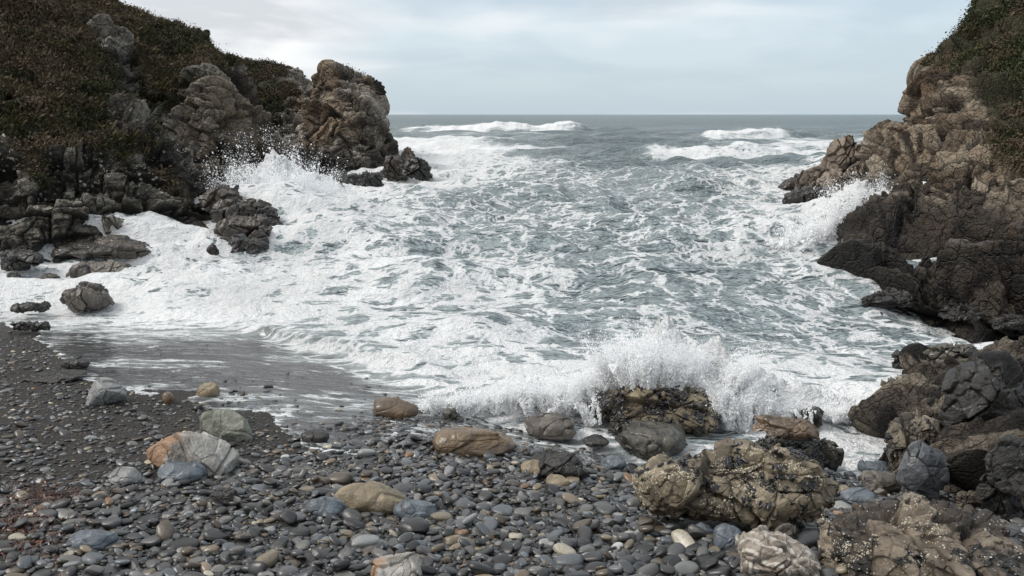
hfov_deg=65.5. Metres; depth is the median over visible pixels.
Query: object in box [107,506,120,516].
pebble
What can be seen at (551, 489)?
pebble
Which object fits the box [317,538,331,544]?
pebble
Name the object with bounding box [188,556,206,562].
pebble
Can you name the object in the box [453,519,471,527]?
pebble
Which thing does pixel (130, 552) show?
pebble
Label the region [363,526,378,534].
pebble
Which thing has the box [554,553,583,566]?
pebble
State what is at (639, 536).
pebble
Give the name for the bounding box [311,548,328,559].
pebble
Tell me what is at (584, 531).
pebble
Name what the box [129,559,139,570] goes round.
pebble
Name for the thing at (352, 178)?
boulder
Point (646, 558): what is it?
pebble
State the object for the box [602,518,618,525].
pebble
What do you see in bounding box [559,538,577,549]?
pebble
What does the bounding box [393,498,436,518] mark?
boulder
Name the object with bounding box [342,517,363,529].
pebble
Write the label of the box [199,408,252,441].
boulder
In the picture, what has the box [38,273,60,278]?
boulder
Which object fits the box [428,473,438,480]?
pebble
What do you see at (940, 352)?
boulder
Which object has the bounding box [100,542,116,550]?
pebble
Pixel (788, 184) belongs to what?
boulder
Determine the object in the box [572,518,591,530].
pebble
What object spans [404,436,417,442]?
pebble
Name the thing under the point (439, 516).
pebble
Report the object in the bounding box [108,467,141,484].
boulder
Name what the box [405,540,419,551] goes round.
pebble
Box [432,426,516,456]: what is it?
boulder
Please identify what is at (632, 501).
pebble
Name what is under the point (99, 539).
cobble
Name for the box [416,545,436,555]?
pebble
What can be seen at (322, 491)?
pebble
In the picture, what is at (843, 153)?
boulder
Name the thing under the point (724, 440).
boulder
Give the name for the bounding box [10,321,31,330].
boulder
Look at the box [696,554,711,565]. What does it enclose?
pebble
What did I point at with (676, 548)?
pebble
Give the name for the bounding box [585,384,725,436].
boulder
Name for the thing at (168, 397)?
boulder
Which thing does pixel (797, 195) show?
boulder
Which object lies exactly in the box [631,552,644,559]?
pebble
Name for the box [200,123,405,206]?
spray
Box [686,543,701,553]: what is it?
pebble
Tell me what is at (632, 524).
pebble
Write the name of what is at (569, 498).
pebble
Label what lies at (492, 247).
sea
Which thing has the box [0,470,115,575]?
seaweed
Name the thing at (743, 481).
boulder
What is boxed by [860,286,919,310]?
boulder
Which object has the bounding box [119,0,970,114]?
sky
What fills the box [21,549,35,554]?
pebble
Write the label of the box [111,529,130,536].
pebble
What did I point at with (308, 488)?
pebble
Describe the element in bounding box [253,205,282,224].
boulder
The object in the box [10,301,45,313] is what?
boulder
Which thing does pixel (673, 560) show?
pebble
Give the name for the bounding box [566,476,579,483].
pebble
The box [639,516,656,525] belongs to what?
pebble
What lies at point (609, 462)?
boulder
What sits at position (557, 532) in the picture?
pebble
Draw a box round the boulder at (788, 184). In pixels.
[778,173,798,190]
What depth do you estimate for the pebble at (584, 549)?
8.66 m
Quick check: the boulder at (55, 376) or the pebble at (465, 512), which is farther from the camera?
the boulder at (55, 376)
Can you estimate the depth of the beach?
13.20 m
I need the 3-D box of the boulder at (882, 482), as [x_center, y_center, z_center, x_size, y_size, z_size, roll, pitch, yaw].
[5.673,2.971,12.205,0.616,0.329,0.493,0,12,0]
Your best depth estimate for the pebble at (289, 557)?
8.32 m
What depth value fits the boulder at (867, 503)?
10.04 m
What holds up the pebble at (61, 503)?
on the pebble at (63, 512)
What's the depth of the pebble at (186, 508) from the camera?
9.62 m
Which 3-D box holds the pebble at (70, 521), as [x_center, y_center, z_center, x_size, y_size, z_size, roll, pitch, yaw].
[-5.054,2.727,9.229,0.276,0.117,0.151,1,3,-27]
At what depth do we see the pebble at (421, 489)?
10.70 m
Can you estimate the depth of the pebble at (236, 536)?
8.82 m
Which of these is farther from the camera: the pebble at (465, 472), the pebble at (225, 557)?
the pebble at (465, 472)
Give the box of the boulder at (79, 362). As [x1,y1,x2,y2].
[60,356,89,369]
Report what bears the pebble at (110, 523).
on the beach
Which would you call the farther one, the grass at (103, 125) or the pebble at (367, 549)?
the grass at (103, 125)
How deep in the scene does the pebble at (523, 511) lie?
10.14 m
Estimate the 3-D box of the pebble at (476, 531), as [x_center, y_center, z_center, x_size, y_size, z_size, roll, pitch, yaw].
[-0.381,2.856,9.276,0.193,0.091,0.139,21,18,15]
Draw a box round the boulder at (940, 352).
[923,343,977,365]
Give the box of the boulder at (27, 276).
[20,274,31,277]
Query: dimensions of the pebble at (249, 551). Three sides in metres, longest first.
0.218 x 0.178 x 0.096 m
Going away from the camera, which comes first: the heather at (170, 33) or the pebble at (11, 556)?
the pebble at (11, 556)
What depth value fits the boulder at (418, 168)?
71.29 m
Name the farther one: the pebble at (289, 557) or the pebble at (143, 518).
the pebble at (143, 518)
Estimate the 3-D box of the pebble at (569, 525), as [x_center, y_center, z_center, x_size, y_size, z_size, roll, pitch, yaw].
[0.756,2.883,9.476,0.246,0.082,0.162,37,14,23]
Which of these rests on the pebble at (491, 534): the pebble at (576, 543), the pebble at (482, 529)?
the pebble at (482, 529)
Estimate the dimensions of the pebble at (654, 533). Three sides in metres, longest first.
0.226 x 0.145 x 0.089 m
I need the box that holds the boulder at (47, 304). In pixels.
[38,300,50,312]
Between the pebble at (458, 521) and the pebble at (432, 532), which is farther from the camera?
the pebble at (458, 521)
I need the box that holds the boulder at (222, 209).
[210,197,271,222]
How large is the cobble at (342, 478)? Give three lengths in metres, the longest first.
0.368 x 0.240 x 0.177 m
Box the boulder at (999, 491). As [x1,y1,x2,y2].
[974,434,1023,521]
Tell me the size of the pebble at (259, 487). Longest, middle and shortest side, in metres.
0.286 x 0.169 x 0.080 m
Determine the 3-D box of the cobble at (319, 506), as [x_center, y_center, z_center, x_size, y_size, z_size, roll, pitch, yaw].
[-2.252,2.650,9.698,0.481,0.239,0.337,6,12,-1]
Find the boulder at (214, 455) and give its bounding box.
[146,431,238,476]
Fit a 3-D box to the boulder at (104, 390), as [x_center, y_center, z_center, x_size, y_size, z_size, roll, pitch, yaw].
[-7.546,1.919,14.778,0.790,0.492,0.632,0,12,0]
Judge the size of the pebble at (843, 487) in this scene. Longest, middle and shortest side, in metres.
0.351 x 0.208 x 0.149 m
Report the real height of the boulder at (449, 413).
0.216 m
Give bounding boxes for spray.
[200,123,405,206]
[418,301,859,432]
[763,167,927,252]
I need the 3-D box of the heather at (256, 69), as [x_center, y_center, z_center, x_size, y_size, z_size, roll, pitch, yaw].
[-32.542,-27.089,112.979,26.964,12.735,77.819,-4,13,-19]
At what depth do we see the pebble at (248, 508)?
9.61 m
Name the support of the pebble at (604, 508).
on the beach
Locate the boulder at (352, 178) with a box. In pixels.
[326,169,358,185]
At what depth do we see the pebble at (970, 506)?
10.68 m
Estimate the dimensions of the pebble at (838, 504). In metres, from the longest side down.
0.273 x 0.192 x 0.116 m
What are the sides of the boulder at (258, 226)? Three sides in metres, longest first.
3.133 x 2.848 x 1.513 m
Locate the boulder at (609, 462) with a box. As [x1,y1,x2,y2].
[600,455,626,469]
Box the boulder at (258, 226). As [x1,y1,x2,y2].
[213,212,281,241]
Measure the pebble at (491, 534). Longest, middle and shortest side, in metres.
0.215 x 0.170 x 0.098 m
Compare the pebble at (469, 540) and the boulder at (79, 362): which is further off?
the boulder at (79, 362)
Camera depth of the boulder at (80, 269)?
28.95 m
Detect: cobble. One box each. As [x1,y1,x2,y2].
[67,529,118,550]
[233,496,241,503]
[301,429,328,442]
[307,496,347,517]
[327,472,352,484]
[398,517,428,534]
[434,498,448,509]
[671,529,694,546]
[695,522,712,534]
[794,530,819,548]
[1010,537,1023,545]
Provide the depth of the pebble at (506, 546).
8.70 m
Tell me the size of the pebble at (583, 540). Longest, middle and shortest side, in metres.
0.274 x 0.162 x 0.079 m
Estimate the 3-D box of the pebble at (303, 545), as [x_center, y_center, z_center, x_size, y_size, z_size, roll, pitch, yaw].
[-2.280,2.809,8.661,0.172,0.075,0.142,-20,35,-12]
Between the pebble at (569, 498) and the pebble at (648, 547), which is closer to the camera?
the pebble at (648, 547)
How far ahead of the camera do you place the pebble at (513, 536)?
9.14 m
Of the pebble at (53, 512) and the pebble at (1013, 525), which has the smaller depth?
the pebble at (53, 512)
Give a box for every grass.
[0,0,190,200]
[69,0,243,129]
[917,0,1023,176]
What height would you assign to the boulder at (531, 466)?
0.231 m
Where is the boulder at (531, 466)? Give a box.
[521,459,539,473]
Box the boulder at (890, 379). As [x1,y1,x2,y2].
[880,374,907,386]
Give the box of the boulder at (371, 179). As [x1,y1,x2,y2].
[356,170,384,186]
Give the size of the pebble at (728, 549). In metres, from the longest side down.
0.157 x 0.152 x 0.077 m
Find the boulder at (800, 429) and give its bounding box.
[752,414,819,440]
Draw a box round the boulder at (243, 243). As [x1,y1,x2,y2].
[228,234,269,254]
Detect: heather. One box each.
[71,0,236,95]
[225,52,391,143]
[865,0,1023,172]
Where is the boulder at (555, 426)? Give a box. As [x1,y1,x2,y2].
[524,412,576,439]
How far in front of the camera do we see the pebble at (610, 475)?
12.19 m
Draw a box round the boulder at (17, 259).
[0,249,50,271]
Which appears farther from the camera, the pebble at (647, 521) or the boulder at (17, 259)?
the boulder at (17, 259)
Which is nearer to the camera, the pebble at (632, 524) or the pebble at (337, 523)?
the pebble at (337, 523)
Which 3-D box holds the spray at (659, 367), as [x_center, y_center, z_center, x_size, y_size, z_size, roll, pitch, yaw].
[2.282,1.572,15.967,9.515,2.932,2.126,0,12,0]
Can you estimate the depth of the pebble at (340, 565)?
7.87 m
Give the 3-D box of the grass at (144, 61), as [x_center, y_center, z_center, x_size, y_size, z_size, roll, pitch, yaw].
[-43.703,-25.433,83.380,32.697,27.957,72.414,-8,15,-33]
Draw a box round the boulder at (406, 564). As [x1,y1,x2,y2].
[371,552,422,575]
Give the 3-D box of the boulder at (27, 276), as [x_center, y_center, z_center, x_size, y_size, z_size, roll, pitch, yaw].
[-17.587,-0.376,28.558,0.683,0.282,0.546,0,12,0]
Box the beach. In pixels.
[0,322,1022,575]
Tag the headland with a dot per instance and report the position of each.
(342, 111)
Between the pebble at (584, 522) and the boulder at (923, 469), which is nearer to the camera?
the pebble at (584, 522)
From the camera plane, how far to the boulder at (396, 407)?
14.97 m
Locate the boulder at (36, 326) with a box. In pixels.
[30,320,50,331]
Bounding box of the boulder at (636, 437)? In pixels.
[615,420,687,458]
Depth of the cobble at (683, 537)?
9.09 m
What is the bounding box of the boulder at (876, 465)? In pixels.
[857,459,889,471]
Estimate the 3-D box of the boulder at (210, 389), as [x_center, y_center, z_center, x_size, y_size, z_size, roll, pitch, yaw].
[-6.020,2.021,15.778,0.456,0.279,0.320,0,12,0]
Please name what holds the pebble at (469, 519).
on the pebble at (458, 521)
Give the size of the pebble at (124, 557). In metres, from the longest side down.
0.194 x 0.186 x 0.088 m
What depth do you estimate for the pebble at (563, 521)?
9.68 m
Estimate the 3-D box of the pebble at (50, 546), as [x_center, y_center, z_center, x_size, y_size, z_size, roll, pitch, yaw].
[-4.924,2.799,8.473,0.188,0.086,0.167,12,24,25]
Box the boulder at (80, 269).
[66,259,131,277]
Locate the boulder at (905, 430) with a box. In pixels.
[883,409,941,469]
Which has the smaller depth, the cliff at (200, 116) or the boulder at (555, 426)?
the boulder at (555, 426)
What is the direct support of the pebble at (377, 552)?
on the beach
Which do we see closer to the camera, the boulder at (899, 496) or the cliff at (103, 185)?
the boulder at (899, 496)
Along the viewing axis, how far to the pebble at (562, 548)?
8.59 m
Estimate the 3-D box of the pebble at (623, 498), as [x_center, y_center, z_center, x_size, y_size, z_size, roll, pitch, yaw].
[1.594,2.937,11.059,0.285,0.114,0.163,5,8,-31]
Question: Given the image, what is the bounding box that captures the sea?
[0,115,1017,492]
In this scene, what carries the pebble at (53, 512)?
on the beach
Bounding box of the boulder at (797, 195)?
[782,186,830,203]
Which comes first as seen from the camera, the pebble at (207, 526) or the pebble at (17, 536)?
the pebble at (17, 536)
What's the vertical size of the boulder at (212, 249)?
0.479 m
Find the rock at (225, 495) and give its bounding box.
[207,487,237,506]
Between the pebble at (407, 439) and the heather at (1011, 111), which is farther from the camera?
the heather at (1011, 111)
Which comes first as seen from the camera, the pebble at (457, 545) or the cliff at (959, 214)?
the pebble at (457, 545)
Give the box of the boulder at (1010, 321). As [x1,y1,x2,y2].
[988,313,1023,330]
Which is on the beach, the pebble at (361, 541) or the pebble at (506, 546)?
the pebble at (361, 541)
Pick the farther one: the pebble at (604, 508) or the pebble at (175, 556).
the pebble at (604, 508)
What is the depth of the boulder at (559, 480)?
11.41 m
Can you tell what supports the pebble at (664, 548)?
on the beach
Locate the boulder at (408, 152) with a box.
[401,147,414,161]
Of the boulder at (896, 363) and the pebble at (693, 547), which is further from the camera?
the boulder at (896, 363)
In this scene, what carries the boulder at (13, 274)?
in the sea
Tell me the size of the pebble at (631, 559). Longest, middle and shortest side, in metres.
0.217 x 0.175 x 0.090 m
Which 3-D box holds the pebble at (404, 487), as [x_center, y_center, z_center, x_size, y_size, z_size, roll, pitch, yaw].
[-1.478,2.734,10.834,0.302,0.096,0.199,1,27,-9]
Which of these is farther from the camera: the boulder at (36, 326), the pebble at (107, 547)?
the boulder at (36, 326)
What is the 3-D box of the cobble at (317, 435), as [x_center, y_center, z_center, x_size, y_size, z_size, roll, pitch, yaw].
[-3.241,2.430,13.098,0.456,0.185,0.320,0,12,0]
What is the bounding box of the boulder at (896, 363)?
[891,350,902,368]
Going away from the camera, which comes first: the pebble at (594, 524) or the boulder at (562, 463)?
the pebble at (594, 524)
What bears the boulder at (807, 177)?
in the sea
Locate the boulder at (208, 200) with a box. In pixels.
[198,184,242,213]
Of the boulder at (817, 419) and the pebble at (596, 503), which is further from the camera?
the boulder at (817, 419)
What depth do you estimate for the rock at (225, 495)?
9.88 m
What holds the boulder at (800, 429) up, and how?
on the boulder at (825, 453)
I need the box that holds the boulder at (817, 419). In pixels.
[794,406,823,428]
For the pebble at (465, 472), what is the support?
on the beach
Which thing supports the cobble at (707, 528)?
on the beach
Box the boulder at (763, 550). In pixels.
[735,525,820,575]
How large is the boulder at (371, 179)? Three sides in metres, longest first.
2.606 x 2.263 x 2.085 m
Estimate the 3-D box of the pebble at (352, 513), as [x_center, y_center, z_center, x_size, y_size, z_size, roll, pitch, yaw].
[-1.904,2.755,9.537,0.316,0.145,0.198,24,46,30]
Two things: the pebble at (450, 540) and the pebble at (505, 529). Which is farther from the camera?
the pebble at (505, 529)
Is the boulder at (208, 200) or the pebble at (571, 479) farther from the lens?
the boulder at (208, 200)
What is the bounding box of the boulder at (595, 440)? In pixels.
[583,434,608,446]
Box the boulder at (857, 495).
[841,487,878,503]
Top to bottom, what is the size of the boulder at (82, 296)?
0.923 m
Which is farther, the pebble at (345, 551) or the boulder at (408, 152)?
the boulder at (408, 152)
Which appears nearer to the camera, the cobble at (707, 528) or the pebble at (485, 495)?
the cobble at (707, 528)
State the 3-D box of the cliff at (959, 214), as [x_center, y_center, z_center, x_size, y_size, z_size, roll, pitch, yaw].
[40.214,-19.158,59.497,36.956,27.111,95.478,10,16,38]
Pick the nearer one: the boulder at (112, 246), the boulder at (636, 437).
the boulder at (636, 437)
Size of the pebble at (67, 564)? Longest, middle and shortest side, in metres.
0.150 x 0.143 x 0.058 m
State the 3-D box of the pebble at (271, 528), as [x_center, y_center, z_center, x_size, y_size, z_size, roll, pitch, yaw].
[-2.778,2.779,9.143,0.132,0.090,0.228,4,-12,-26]
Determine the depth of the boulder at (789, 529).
8.99 m
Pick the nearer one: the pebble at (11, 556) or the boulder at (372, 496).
the pebble at (11, 556)
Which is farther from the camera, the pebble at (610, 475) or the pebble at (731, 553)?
the pebble at (610, 475)
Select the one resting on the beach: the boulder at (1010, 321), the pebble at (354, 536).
the pebble at (354, 536)
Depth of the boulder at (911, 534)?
7.97 m
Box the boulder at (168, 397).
[161,392,174,403]
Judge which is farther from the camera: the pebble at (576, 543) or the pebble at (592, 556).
the pebble at (576, 543)
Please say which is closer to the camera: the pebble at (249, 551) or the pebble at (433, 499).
the pebble at (249, 551)
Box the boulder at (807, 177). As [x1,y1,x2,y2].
[795,164,845,193]
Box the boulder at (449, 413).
[442,408,456,419]
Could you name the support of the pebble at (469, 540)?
on the beach
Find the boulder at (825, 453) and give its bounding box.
[754,434,844,471]
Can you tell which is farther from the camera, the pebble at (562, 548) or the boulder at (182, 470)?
the boulder at (182, 470)
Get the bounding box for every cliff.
[0,0,217,262]
[67,0,285,185]
[817,0,1023,343]
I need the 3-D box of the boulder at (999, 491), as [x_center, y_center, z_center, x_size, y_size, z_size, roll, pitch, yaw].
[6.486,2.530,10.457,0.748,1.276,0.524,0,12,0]
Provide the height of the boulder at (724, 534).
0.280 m
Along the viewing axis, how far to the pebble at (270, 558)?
8.19 m
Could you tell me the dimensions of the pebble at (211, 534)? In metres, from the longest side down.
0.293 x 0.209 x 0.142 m
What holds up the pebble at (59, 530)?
on the beach
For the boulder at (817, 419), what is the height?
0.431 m
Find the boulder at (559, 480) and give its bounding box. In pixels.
[545,474,570,485]
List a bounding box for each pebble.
[0,548,15,554]
[4,551,19,562]
[7,503,24,509]
[8,533,26,541]
[13,517,39,529]
[14,517,27,527]
[17,555,31,569]
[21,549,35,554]
[31,555,39,564]
[36,509,57,517]
[41,544,58,554]
[49,498,70,509]
[55,507,73,520]
[57,524,73,534]
[57,555,81,565]
[62,518,87,525]
[63,561,79,567]
[81,551,105,565]
[96,518,121,529]
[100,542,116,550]
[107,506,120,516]
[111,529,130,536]
[113,556,131,566]
[121,550,136,555]
[126,533,143,540]
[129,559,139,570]
[137,514,155,524]
[140,534,161,547]
[141,496,158,503]
[145,559,159,568]
[156,519,173,541]
[157,562,171,570]
[158,549,175,557]
[161,538,172,549]
[166,537,199,549]
[170,505,182,511]
[172,552,187,559]
[179,504,193,513]
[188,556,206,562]
[193,513,206,520]
[203,528,229,541]
[204,523,213,530]
[219,551,231,563]
[222,542,235,550]
[229,546,245,555]
[234,533,252,541]
[235,548,254,559]
[236,542,252,547]
[238,458,251,464]
[243,503,266,514]
[247,526,262,537]
[251,484,271,490]
[255,550,278,567]
[257,505,273,514]
[264,526,275,531]
[270,539,286,550]
[279,510,296,524]
[284,555,298,559]
[287,526,309,536]
[294,514,306,523]
[294,540,309,550]
[299,486,314,491]
[302,553,315,563]
[310,533,323,541]
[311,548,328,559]
[313,476,330,485]
[314,487,331,495]
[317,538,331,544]
[322,511,338,520]
[330,520,342,525]
[332,559,350,571]
[337,547,354,558]
[341,508,361,521]
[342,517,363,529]
[348,439,366,445]
[350,534,365,540]
[351,534,379,548]
[360,456,375,462]
[360,545,372,554]
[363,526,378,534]
[371,548,388,557]
[377,538,388,546]
[388,538,398,545]
[393,483,413,492]
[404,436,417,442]
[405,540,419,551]
[416,484,432,494]
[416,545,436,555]
[417,478,431,485]
[420,556,433,565]
[424,529,438,536]
[425,496,438,503]
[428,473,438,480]
[430,512,452,521]
[441,535,460,545]
[449,494,458,505]
[450,542,461,549]
[452,498,470,507]
[452,550,459,556]
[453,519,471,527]
[455,468,469,475]
[457,536,473,542]
[461,509,471,516]
[462,513,477,524]
[472,527,483,536]
[473,547,493,555]
[475,522,489,535]
[477,490,493,501]
[483,516,498,529]
[484,529,496,539]
[491,504,512,512]
[491,554,512,564]
[499,541,514,553]
[500,526,516,534]
[508,532,522,539]
[513,507,530,515]
[517,546,530,557]
[539,555,553,562]
[544,484,559,496]
[545,529,563,537]
[547,536,558,543]
[552,517,572,527]
[553,543,576,553]
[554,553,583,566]
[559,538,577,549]
[562,492,582,503]
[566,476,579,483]
[567,522,576,533]
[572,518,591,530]
[576,504,592,512]
[577,525,592,540]
[577,537,590,544]
[578,545,595,553]
[583,551,602,562]
[588,520,599,529]
[593,501,609,504]
[595,503,616,515]
[597,545,612,550]
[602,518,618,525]
[605,472,613,481]
[617,555,636,564]
[618,495,634,502]
[624,533,635,541]
[626,496,640,506]
[628,520,638,526]
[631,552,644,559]
[634,544,653,551]
[635,532,643,541]
[636,517,653,524]
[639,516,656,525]
[641,553,653,562]
[643,514,658,521]
[645,530,660,536]
[654,526,672,530]
[654,546,667,557]
[664,523,679,529]
[665,542,685,555]
[665,554,681,566]
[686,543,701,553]
[687,524,706,538]
[696,546,708,555]
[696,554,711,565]
[699,557,718,570]
[711,551,725,560]
[724,547,735,551]
[726,551,738,556]
[812,550,823,558]
[833,501,851,508]
[838,485,849,492]
[963,504,976,513]
[1005,522,1020,530]
[1005,527,1017,537]
[1010,517,1023,523]
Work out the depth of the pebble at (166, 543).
8.58 m
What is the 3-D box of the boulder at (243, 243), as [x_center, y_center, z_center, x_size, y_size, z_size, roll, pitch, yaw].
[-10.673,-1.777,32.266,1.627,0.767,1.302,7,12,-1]
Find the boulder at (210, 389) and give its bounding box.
[196,382,219,396]
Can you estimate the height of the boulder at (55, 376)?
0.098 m
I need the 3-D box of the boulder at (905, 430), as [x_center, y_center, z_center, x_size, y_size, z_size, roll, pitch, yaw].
[6.684,2.575,13.083,1.056,1.012,0.845,0,12,0]
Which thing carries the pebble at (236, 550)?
on the pebble at (249, 551)
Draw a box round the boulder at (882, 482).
[861,470,901,495]
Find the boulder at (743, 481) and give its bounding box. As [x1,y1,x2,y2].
[631,438,838,531]
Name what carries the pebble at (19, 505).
on the beach
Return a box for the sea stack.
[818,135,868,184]
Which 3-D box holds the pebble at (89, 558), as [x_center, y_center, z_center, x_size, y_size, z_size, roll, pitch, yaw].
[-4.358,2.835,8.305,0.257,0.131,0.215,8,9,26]
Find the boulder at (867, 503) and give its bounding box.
[862,499,882,508]
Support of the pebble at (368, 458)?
on the beach
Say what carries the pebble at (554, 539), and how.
on the beach
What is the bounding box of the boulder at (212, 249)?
[206,243,219,255]
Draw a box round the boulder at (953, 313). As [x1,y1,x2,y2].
[938,303,983,321]
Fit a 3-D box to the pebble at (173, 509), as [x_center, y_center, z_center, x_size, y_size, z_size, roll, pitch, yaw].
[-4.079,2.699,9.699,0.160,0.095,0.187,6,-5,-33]
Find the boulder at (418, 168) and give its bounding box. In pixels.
[401,156,432,181]
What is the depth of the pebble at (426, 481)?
11.03 m
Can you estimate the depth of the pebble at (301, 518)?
9.38 m
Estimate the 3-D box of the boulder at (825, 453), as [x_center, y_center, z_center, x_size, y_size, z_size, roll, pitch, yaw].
[4.768,2.710,13.518,1.562,0.711,1.238,0,12,0]
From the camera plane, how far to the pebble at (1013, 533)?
9.18 m
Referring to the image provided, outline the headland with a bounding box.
[248,59,398,174]
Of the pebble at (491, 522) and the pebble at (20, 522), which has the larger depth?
the pebble at (491, 522)
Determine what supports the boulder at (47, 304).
in the sea
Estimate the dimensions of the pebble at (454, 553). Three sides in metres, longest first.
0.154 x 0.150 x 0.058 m
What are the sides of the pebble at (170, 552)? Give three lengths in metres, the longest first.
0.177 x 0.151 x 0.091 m
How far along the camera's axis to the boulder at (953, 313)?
24.12 m
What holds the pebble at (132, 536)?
on the beach
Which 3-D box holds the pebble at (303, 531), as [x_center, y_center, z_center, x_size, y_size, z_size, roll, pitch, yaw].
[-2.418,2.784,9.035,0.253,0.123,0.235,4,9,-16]
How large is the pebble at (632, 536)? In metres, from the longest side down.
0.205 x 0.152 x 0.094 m
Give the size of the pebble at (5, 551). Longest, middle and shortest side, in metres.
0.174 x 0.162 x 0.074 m
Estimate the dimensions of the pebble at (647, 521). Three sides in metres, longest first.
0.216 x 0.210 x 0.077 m
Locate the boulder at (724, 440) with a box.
[714,438,754,449]
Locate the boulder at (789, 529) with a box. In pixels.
[774,523,796,538]
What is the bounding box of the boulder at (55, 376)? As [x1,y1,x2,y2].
[23,369,87,383]
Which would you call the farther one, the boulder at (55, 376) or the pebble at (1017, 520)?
the boulder at (55, 376)
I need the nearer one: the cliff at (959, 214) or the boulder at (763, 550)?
the boulder at (763, 550)
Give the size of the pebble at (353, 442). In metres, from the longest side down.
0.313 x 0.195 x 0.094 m
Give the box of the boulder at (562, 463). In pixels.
[531,448,589,480]
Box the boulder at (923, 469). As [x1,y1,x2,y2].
[896,440,949,497]
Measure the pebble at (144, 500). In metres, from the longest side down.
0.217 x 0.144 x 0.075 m
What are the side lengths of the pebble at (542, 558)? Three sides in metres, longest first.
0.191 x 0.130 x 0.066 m
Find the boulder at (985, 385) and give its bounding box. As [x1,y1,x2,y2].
[940,350,1023,426]
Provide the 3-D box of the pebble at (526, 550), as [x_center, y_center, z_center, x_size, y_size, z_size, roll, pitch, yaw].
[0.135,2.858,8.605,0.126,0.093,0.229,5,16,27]
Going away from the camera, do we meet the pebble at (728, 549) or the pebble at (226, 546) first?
the pebble at (226, 546)
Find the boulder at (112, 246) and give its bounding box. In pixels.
[51,234,150,258]
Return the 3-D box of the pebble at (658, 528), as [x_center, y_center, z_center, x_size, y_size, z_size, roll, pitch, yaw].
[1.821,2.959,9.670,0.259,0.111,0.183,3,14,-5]
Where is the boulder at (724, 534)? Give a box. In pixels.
[713,523,741,549]
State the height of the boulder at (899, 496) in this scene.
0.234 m
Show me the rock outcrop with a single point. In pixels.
(965, 448)
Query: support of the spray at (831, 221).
on the sea
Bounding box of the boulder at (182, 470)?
[157,461,206,482]
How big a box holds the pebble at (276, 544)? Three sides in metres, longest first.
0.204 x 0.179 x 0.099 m
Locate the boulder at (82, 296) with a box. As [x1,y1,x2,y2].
[59,281,114,312]
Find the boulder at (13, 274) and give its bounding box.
[6,271,20,277]
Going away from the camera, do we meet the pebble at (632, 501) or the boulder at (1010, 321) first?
the pebble at (632, 501)
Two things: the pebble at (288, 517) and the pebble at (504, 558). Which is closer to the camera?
the pebble at (504, 558)
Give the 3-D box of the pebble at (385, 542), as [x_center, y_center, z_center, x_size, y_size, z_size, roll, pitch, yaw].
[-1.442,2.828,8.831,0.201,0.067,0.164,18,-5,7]
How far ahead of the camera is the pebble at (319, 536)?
8.91 m
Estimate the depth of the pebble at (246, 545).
8.62 m
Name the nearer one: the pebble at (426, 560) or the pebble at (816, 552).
the pebble at (426, 560)
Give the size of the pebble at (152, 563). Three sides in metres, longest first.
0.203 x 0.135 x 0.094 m
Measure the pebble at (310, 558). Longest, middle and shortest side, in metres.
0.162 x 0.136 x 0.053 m
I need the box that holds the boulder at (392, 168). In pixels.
[380,152,407,180]
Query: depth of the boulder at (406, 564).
7.79 m
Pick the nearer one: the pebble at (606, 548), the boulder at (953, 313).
the pebble at (606, 548)
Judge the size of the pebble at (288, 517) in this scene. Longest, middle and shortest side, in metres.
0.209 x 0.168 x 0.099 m
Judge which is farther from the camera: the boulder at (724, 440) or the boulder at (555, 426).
the boulder at (555, 426)
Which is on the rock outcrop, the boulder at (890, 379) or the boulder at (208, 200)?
the boulder at (890, 379)
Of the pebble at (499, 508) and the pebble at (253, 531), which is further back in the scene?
the pebble at (499, 508)
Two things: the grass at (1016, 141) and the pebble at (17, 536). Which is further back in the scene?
the grass at (1016, 141)
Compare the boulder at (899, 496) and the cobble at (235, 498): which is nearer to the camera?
the cobble at (235, 498)
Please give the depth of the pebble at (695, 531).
9.28 m
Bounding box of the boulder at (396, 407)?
[373,397,418,418]
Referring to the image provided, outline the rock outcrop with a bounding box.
[848,336,1023,520]
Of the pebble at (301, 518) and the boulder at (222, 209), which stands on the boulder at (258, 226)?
the boulder at (222, 209)
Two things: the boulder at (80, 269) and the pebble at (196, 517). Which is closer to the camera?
the pebble at (196, 517)
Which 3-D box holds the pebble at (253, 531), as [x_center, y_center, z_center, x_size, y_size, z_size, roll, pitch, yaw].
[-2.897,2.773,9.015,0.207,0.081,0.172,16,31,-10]
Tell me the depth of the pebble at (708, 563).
8.11 m
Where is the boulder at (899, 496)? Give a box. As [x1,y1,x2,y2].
[890,493,929,502]
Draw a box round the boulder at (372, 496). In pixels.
[333,481,406,514]
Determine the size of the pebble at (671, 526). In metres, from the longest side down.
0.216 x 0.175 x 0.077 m
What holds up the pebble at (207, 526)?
on the beach
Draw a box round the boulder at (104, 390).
[86,377,128,405]
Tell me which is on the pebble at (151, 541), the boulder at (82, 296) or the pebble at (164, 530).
the pebble at (164, 530)
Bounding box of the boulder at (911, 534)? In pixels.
[816,492,1023,575]
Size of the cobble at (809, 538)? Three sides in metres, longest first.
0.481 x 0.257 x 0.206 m
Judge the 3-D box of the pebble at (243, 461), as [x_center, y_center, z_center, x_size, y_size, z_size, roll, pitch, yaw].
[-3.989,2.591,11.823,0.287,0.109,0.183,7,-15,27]

